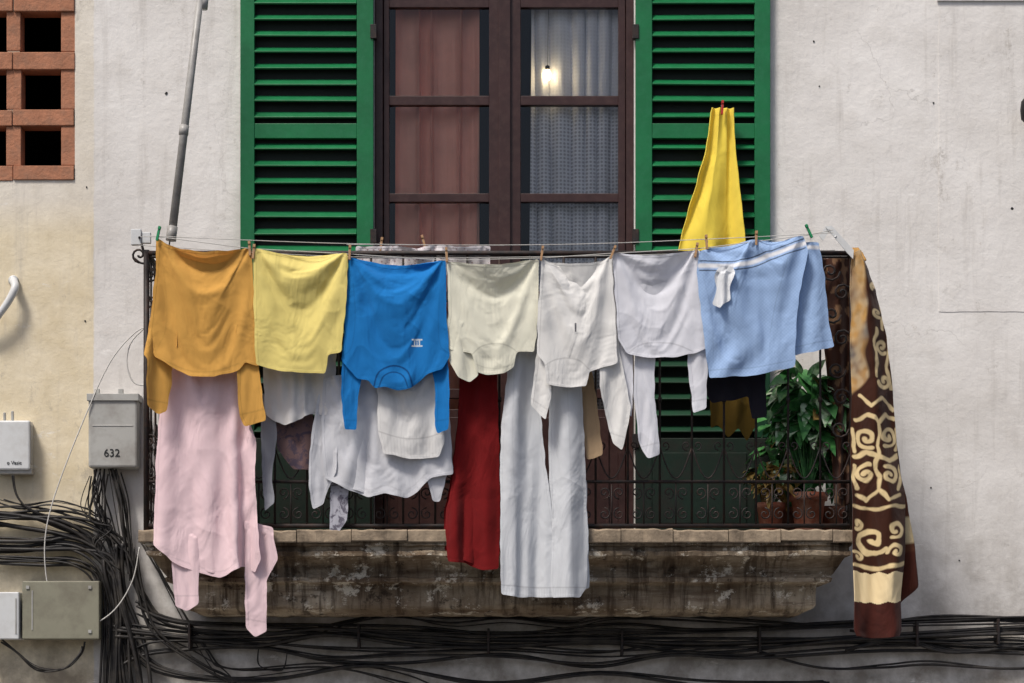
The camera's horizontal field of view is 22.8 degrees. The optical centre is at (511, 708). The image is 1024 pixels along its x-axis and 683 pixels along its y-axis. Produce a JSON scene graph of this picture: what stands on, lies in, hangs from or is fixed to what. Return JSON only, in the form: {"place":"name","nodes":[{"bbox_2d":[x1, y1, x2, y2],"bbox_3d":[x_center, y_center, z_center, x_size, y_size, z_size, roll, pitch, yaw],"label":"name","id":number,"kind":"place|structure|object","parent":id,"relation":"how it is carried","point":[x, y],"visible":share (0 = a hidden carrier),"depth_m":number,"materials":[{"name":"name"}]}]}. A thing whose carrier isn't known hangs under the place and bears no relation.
{"place":"outdoors","nodes":[
{"label":"outdoors","id":0,"kind":"place"},
{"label":"pavement","id":1,"kind":"structure","parent":0,"visible":0},
{"bbox_2d":[0,0,1023,682],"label":"walls","id":2,"kind":"structure","parent":1,"relation":"on","point":[854,122],"depth_m":14.00,"materials":[{"name":"paint"}]},
{"bbox_2d":[0,275,18,318],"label":"white plastic pipe","id":3,"kind":"object","parent":2,"relation":"attached to","point":[12,293],"visible":1,"depth_m":13.91,"materials":[{"name":"white plastic"}]},
{"bbox_2d":[0,592,24,639],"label":"junction box","id":4,"kind":"object","parent":2,"relation":"attached to","point":[10,615],"visible":0.83,"depth_m":13.82,"materials":[{"name":"white plastic"}]},
{"bbox_2d":[0,411,33,474],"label":"junction box","id":5,"kind":"object","parent":2,"relation":"attached to","point":[16,447],"visible":1,"depth_m":13.90,"materials":[{"name":"grey plastic"}]},
{"bbox_2d":[0,0,74,180],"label":"brick vent lattice","id":6,"kind":"object","parent":2,"relation":"attached to","point":[22,63],"visible":1,"depth_m":14.00,"materials":[{"name":"brick"}]},
{"bbox_2d":[7,0,74,166],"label":"lattice mortar","id":7,"kind":"object","parent":2,"relation":"on","point":[13,69],"visible":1,"depth_m":14.01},
{"bbox_2d":[22,581,103,639],"bbox_3d":[-2.463,-0.537,13.917,0.421,0.318,0.166,0,0,0],"label":"junction box","id":8,"kind":"object","parent":2,"relation":"attached to","point":[61,610],"visible":1,"depth_m":13.84,"materials":[{"name":"grey metal"}]},
{"bbox_2d":[44,327,142,620],"bbox_3d":[-2.264,-1.274,13.870,0.588,1.650,0.026,0,0,0],"label":"white cable loop","id":9,"kind":"object","parent":8,"relation":"attached to","point":[73,446],"visible":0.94,"depth_m":13.86,"materials":[{"name":"plastic"}]},
{"bbox_2d":[87,389,141,469],"bbox_3d":[-2.182,-1.538,13.930,0.284,0.440,0.140,0,0,0],"label":"utility meter box","id":10,"kind":"object","parent":2,"relation":"attached to","point":[114,431],"visible":1,"depth_m":13.87,"materials":[{"name":"grey plastic"}]},
{"bbox_2d":[240,0,376,529],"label":"green shutter","id":11,"kind":"object","parent":2,"relation":"attached to","point":[306,120],"visible":0.49,"depth_m":13.96,"materials":[{"name":"paint"}]},
{"bbox_2d":[0,10,625,528],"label":"room interior","id":12,"kind":"object","parent":2,"relation":"attached to","point":[42,92],"depth_m":16.60,"materials":[{"name":"black"}]},
{"bbox_2d":[395,10,478,408],"bbox_3d":[-0.417,-2.738,14.166,0.474,3.189,0.093,0,0,2],"label":"terracotta curtain","id":13,"kind":"object","parent":2,"relation":"hanging from","point":[437,148],"visible":0.47,"depth_m":14.19,"materials":[{"name":"fabric"}]},
{"bbox_2d":[132,249,851,617],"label":"balcony","id":14,"kind":"structure","parent":2,"relation":"attached to","point":[644,569],"depth_m":13.40,"materials":[{"name":"stone"}]},
{"bbox_2d":[131,229,150,253],"bbox_3d":[-1.962,-2.488,13.517,0.104,0.219,0.881,0,0,-5],"label":"clothesline bracket","id":15,"kind":"object","parent":14,"relation":"attached to","point":[137,239],"visible":1,"depth_m":13.20,"materials":[{"name":"metal"}]},
{"bbox_2d":[140,229,832,260],"bbox_3d":[-0.132,-2.398,13.139,3.599,0.163,0.046,0,0,0],"label":"clothesline","id":16,"kind":"object","parent":15,"relation":"attached to","point":[485,259],"visible":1,"depth_m":13.12,"materials":[{"name":"fabric"}]},
{"bbox_2d":[156,226,160,240],"bbox_3d":[-1.828,-2.456,13.110,0.027,0.076,0.025,0,0,0],"label":"clothespin","id":17,"kind":"object","parent":16,"relation":"attached to","point":[158,233],"visible":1,"depth_m":13.10,"materials":[{"name":"green plastic"}]},
{"bbox_2d":[144,239,265,425],"bbox_3d":[-1.589,-1.949,13.134,0.628,0.972,0.091,0,0,0],"label":"mustard sweater","id":18,"kind":"object","parent":16,"relation":"hanging from","point":[202,323],"visible":1,"depth_m":13.12,"materials":[{"name":"fabric"}]},
{"bbox_2d":[248,241,251,255],"bbox_3d":[-1.356,-2.378,13.110,0.018,0.076,0.025,0,0,0],"label":"clothespin","id":19,"kind":"object","parent":16,"relation":"attached to","point":[249,245],"visible":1,"depth_m":13.10,"materials":[{"name":"brown wood"}]},
{"bbox_2d":[252,244,255,258],"bbox_3d":[-1.335,-2.362,13.110,0.020,0.076,0.025,0,0,0],"label":"clothespin","id":20,"kind":"object","parent":16,"relation":"attached to","point":[253,249],"visible":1,"depth_m":13.10,"materials":[{"name":"brown wood"}]},
{"bbox_2d":[253,249,347,372],"bbox_3d":[-1.094,-2.057,13.129,0.491,0.649,0.109,0,0,0],"label":"yellow shirt","id":21,"kind":"object","parent":16,"relation":"hanging from","point":[299,303],"visible":1,"depth_m":13.11,"materials":[{"name":"fabric"}]},
{"bbox_2d":[348,245,350,259],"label":"clothespin","id":22,"kind":"object","parent":16,"relation":"attached to","point":[349,254],"visible":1,"depth_m":13.10,"materials":[{"name":"brown wood"}]},
{"bbox_2d":[341,257,449,432],"bbox_3d":[-0.604,-1.884,13.143,0.563,0.913,0.112,0,0,0],"label":"blue long sleeve shirt","id":23,"kind":"object","parent":16,"relation":"hanging from","point":[396,332],"visible":1,"depth_m":13.12,"materials":[{"name":"fabric"}]},
{"bbox_2d":[445,247,447,261],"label":"clothespin","id":24,"kind":"object","parent":16,"relation":"attached to","point":[446,251],"visible":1,"depth_m":13.10,"materials":[{"name":"brown wood"}]},
{"bbox_2d":[446,259,538,381],"bbox_3d":[-0.110,-2.011,13.132,0.497,0.635,0.106,0,0,0],"label":"cream sweatshirt","id":25,"kind":"object","parent":16,"relation":"hanging from","point":[492,318],"visible":1,"depth_m":13.13,"materials":[{"name":"fabric"}]},
{"bbox_2d":[540,246,543,260],"bbox_3d":[0.155,-2.354,13.110,0.022,0.076,0.025,0,0,0],"label":"clothespin","id":26,"kind":"object","parent":16,"relation":"attached to","point":[542,251],"visible":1,"depth_m":13.10,"materials":[{"name":"brown wood"}]},
{"bbox_2d":[531,257,630,449],"bbox_3d":[0.357,-1.843,13.129,0.517,1.003,0.067,0,0,0],"label":"white long sleeve shirt","id":27,"kind":"object","parent":16,"relation":"hanging from","point":[577,341],"visible":1,"depth_m":13.12,"materials":[{"name":"fabric"}]},
{"bbox_2d":[609,245,616,258],"bbox_3d":[0.522,-2.358,13.110,0.039,0.074,0.025,0,0,0],"label":"clothespin","id":28,"kind":"object","parent":16,"relation":"attached to","point":[613,250],"visible":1,"depth_m":13.10,"materials":[{"name":"brown wood"}]},
{"bbox_2d":[613,250,707,457],"bbox_3d":[0.769,-1.838,13.137,0.494,1.078,0.102,0,0,0],"label":"white shirt","id":29,"kind":"object","parent":16,"relation":"hanging from","point":[658,304],"visible":1,"depth_m":13.13,"materials":[{"name":"fabric"}]},
{"bbox_2d":[694,242,698,257],"bbox_3d":[0.953,-2.370,13.110,0.025,0.076,0.025,0,0,0],"label":"clothespin","id":30,"kind":"object","parent":16,"relation":"attached to","point":[696,248],"visible":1,"depth_m":13.10,"materials":[{"name":"brown wood"}]},
{"bbox_2d":[705,234,707,249],"bbox_3d":[1.005,-2.411,13.110,0.018,0.076,0.025,0,0,0],"label":"clothespin","id":31,"kind":"object","parent":16,"relation":"attached to","point":[706,240],"visible":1,"depth_m":13.10,"materials":[{"name":"brown wood"}]},
{"bbox_2d":[755,231,757,244],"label":"clothespin","id":32,"kind":"object","parent":16,"relation":"attached to","point":[756,235],"visible":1,"depth_m":13.10,"materials":[{"name":"brown wood"}]},
{"bbox_2d":[697,236,833,377],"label":"light blue shorts","id":33,"kind":"object","parent":16,"relation":"hanging from","point":[764,308],"visible":1,"depth_m":13.11,"materials":[{"name":"fabric"}]},
{"bbox_2d":[805,224,812,237],"bbox_3d":[1.534,-2.468,13.110,0.042,0.073,0.025,0,0,0],"label":"clothespin","id":34,"kind":"object","parent":16,"relation":"attached to","point":[809,231],"visible":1,"depth_m":13.10,"materials":[{"name":"green plastic"}]},
{"bbox_2d":[139,244,833,257],"bbox_3d":[-0.131,-2.398,13.300,3.624,0.110,0.204,0,0,0],"label":"clothesline","id":35,"kind":"object","parent":15,"relation":"attached to","point":[460,257],"visible":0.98,"depth_m":13.20,"materials":[{"name":"plastic"}]},
{"bbox_2d":[330,482,348,530],"bbox_3d":[-0.909,-1.154,13.279,0.111,0.498,0.011,0,0,7],"label":"patterned blouse","id":36,"kind":"object","parent":35,"relation":"hanging from","point":[338,505],"visible":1,"depth_m":13.28,"materials":[{"name":"fabric"}]},
{"bbox_2d":[356,244,489,274],"bbox_3d":[-0.470,-2.368,13.396,0.713,0.167,0.064,0,0,0],"label":"white lace cloth","id":37,"kind":"object","parent":35,"relation":"hanging from","point":[407,261],"visible":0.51,"depth_m":13.40,"materials":[{"name":"white fabric"}]},
{"bbox_2d":[166,0,207,241],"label":"metal pole","id":38,"kind":"object","parent":14,"relation":"on","point":[200,7],"visible":0.98,"depth_m":13.57,"materials":[{"name":"metal"}]},
{"bbox_2d":[153,368,277,636],"bbox_3d":[-1.548,-1.135,13.271,0.652,1.519,0.158,0,0,6],"label":"pink shirt","id":39,"kind":"object","parent":14,"relation":"hanging from","point":[205,514],"visible":0.95,"depth_m":13.23,"materials":[{"name":"fabric"}]},
{"bbox_2d":[261,394,276,509],"bbox_3d":[-1.274,-1.343,13.268,0.091,0.610,0.011,0,0,3],"label":"grey cotton top","id":40,"kind":"object","parent":14,"relation":"hanging from","point":[268,435],"visible":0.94,"depth_m":13.27,"materials":[{"name":"fabric"}]},
{"bbox_2d":[276,414,312,469],"bbox_3d":[-1.139,-1.421,13.292,0.198,0.340,0.018,0,0,1],"label":"plaid shirt","id":41,"kind":"object","parent":14,"relation":"hanging from","point":[293,442],"visible":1,"depth_m":13.29,"materials":[{"name":"fabric"}]},
{"bbox_2d":[263,353,336,424],"bbox_3d":[-1.108,-1.688,13.255,0.385,0.413,0.073,0,0,0],"label":"white vest","id":42,"kind":"object","parent":14,"relation":"hanging from","point":[290,397],"visible":0.72,"depth_m":13.24,"materials":[{"name":"white fabric"}]},
{"bbox_2d":[309,375,452,508],"bbox_3d":[-0.684,-1.408,13.254,0.755,0.727,0.115,0,0,0],"label":"white oversize shirt","id":43,"kind":"object","parent":14,"relation":"hanging from","point":[357,460],"visible":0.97,"depth_m":13.23,"materials":[{"name":"white fabric"}]},
{"bbox_2d":[376,372,443,458],"bbox_3d":[-0.531,-1.533,13.207,0.360,0.468,0.078,0,0,0],"label":"ribbed white sweatshirt","id":44,"kind":"object","parent":14,"relation":"hanging from","point":[406,424],"visible":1,"depth_m":13.19,"materials":[{"name":"white fabric"}]},
{"bbox_2d":[444,372,499,569],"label":"dark red trousers","id":45,"kind":"object","parent":14,"relation":"hanging from","point":[472,518],"visible":0.96,"depth_m":13.26,"materials":[{"name":"fabric"}]},
{"bbox_2d":[500,339,589,597],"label":"pale grey sweatpants","id":46,"kind":"object","parent":14,"relation":"attached to","point":[544,542],"visible":1,"depth_m":13.21,"materials":[{"name":"white fabric"}]},
{"bbox_2d":[582,371,602,458],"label":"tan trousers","id":47,"kind":"object","parent":14,"relation":"hanging from","point":[592,440],"visible":0.91,"depth_m":13.26,"materials":[{"name":"fabric"}]},
{"bbox_2d":[710,397,754,439],"bbox_3d":[1.181,-1.620,13.532,0.265,0.377,0.029,0,0,0],"label":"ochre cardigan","id":48,"kind":"object","parent":14,"relation":"hanging from","point":[738,415],"visible":0.49,"depth_m":13.54,"materials":[{"name":"yellow fabric"}]},
{"bbox_2d":[706,364,766,418],"bbox_3d":[1.171,-1.677,13.275,0.327,0.322,0.057,0,0,0],"label":"black shirt","id":49,"kind":"object","parent":14,"relation":"hanging from","point":[751,388],"visible":0.64,"depth_m":13.26,"materials":[{"name":"fabric"}]},
{"bbox_2d":[742,455,804,529],"bbox_3d":[1.394,-1.151,13.552,0.353,0.420,0.222,0,0,0],"label":"potted plant","id":50,"kind":"object","parent":14,"relation":"on","point":[772,467],"visible":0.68,"depth_m":13.53,"materials":[{"name":"green plant"}]},
{"bbox_2d":[745,417,822,529],"bbox_3d":[1.496,-1.291,13.759,0.373,0.702,0.394,0,0,-36],"label":"potted plant","id":51,"kind":"object","parent":14,"relation":"on","point":[771,450],"visible":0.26,"depth_m":13.73,"materials":[{"name":"green plant"}]},
{"bbox_2d":[763,359,848,529],"bbox_3d":[1.592,-1.405,13.488,0.593,0.928,0.378,0,0,14],"label":"potted plant","id":52,"kind":"object","parent":14,"relation":"on","point":[803,420],"visible":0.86,"depth_m":13.46,"materials":[{"name":"green plant"}]},
{"bbox_2d":[799,448,844,529],"bbox_3d":[1.709,-1.326,13.688,0.388,0.771,0.337,0,0,0],"label":"potted plant","id":53,"kind":"object","parent":14,"relation":"on","point":[825,474],"visible":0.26,"depth_m":13.64,"materials":[{"name":"green plant"}]},
{"bbox_2d":[819,226,853,258],"bbox_3d":[1.699,-2.433,13.210,0.199,0.184,0.262,0,0,0],"label":"clothesline bracket","id":54,"kind":"object","parent":14,"relation":"attached to","point":[845,245],"visible":0.97,"depth_m":13.20,"materials":[{"name":"white metal"}]},
{"bbox_2d":[822,247,918,637],"bbox_3d":[1.848,-1.392,13.280,0.512,2.052,0.251,0,0,22],"label":"patterned brown blanket","id":55,"kind":"object","parent":14,"relation":"hanging from","point":[885,577],"visible":0.98,"depth_m":13.21,"materials":[{"name":"brown fabric"}]},
{"bbox_2d":[375,0,632,529],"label":"door frame","id":56,"kind":"object","parent":2,"relation":"attached to","point":[504,101],"visible":0.34,"depth_m":14.05,"materials":[{"name":"brown wood"}]},
{"bbox_2d":[544,10,550,80],"bbox_3d":[0.199,-3.806,14.101,0.047,0.630,0.044,0,0,-31],"label":"hanging light bulb","id":57,"kind":"object","parent":56,"relation":"attached to","point":[547,74],"visible":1,"depth_m":14.09,"materials":[{"name":"white glass"}]},
{"bbox_2d":[0,468,1023,682],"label":"black cable bundle","id":58,"kind":"object","parent":2,"relation":"attached to","point":[122,630],"visible":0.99,"depth_m":13.91,"materials":[{"name":"rubber"}]},
{"bbox_2d":[84,40,1013,560],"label":"anchor holes","id":59,"kind":"object","parent":2,"relation":"attached to","point":[166,94],"visible":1,"depth_m":14.00,"materials":[{"name":"black plastic"}]},
{"bbox_2d":[529,0,625,503],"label":"lace curtain","id":60,"kind":"object","parent":2,"relation":"hanging from","point":[573,150],"visible":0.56,"depth_m":14.14,"materials":[{"name":"fabric"}]},
{"bbox_2d":[188,619,999,654],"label":"cable clamps","id":61,"kind":"object","parent":2,"relation":"attached to","point":[915,629],"visible":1,"depth_m":13.88,"materials":[{"name":"metal"}]},
{"bbox_2d":[632,0,769,529],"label":"green shutter","id":62,"kind":"object","parent":2,"relation":"attached to","point":[696,61],"visible":0.48,"depth_m":13.95,"materials":[{"name":"paint"}]},
{"bbox_2d":[678,107,745,250],"bbox_3d":[1.092,-2.886,13.865,0.367,0.798,0.090,0,0,0],"label":"yellow towel","id":63,"kind":"object","parent":62,"relation":"hanging from","point":[715,210],"visible":0.96,"depth_m":13.86,"materials":[{"name":"yellow fabric"}]},
{"bbox_2d":[721,100,723,114],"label":"clothespin","id":64,"kind":"object","parent":62,"relation":"attached to","point":[722,103],"visible":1,"depth_m":13.82,"materials":[{"name":"red plastic"}]},
{"bbox_2d":[937,0,1023,311],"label":"render patch","id":65,"kind":"object","parent":2,"relation":"attached to","point":[981,145],"visible":1,"depth_m":14.00,"materials":[{"name":"paint"}]},
{"bbox_2d":[1020,99,1023,121],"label":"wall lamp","id":66,"kind":"object","parent":2,"relation":"attached to","point":[1022,110],"visible":1,"depth_m":13.86,"materials":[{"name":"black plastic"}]}
]}

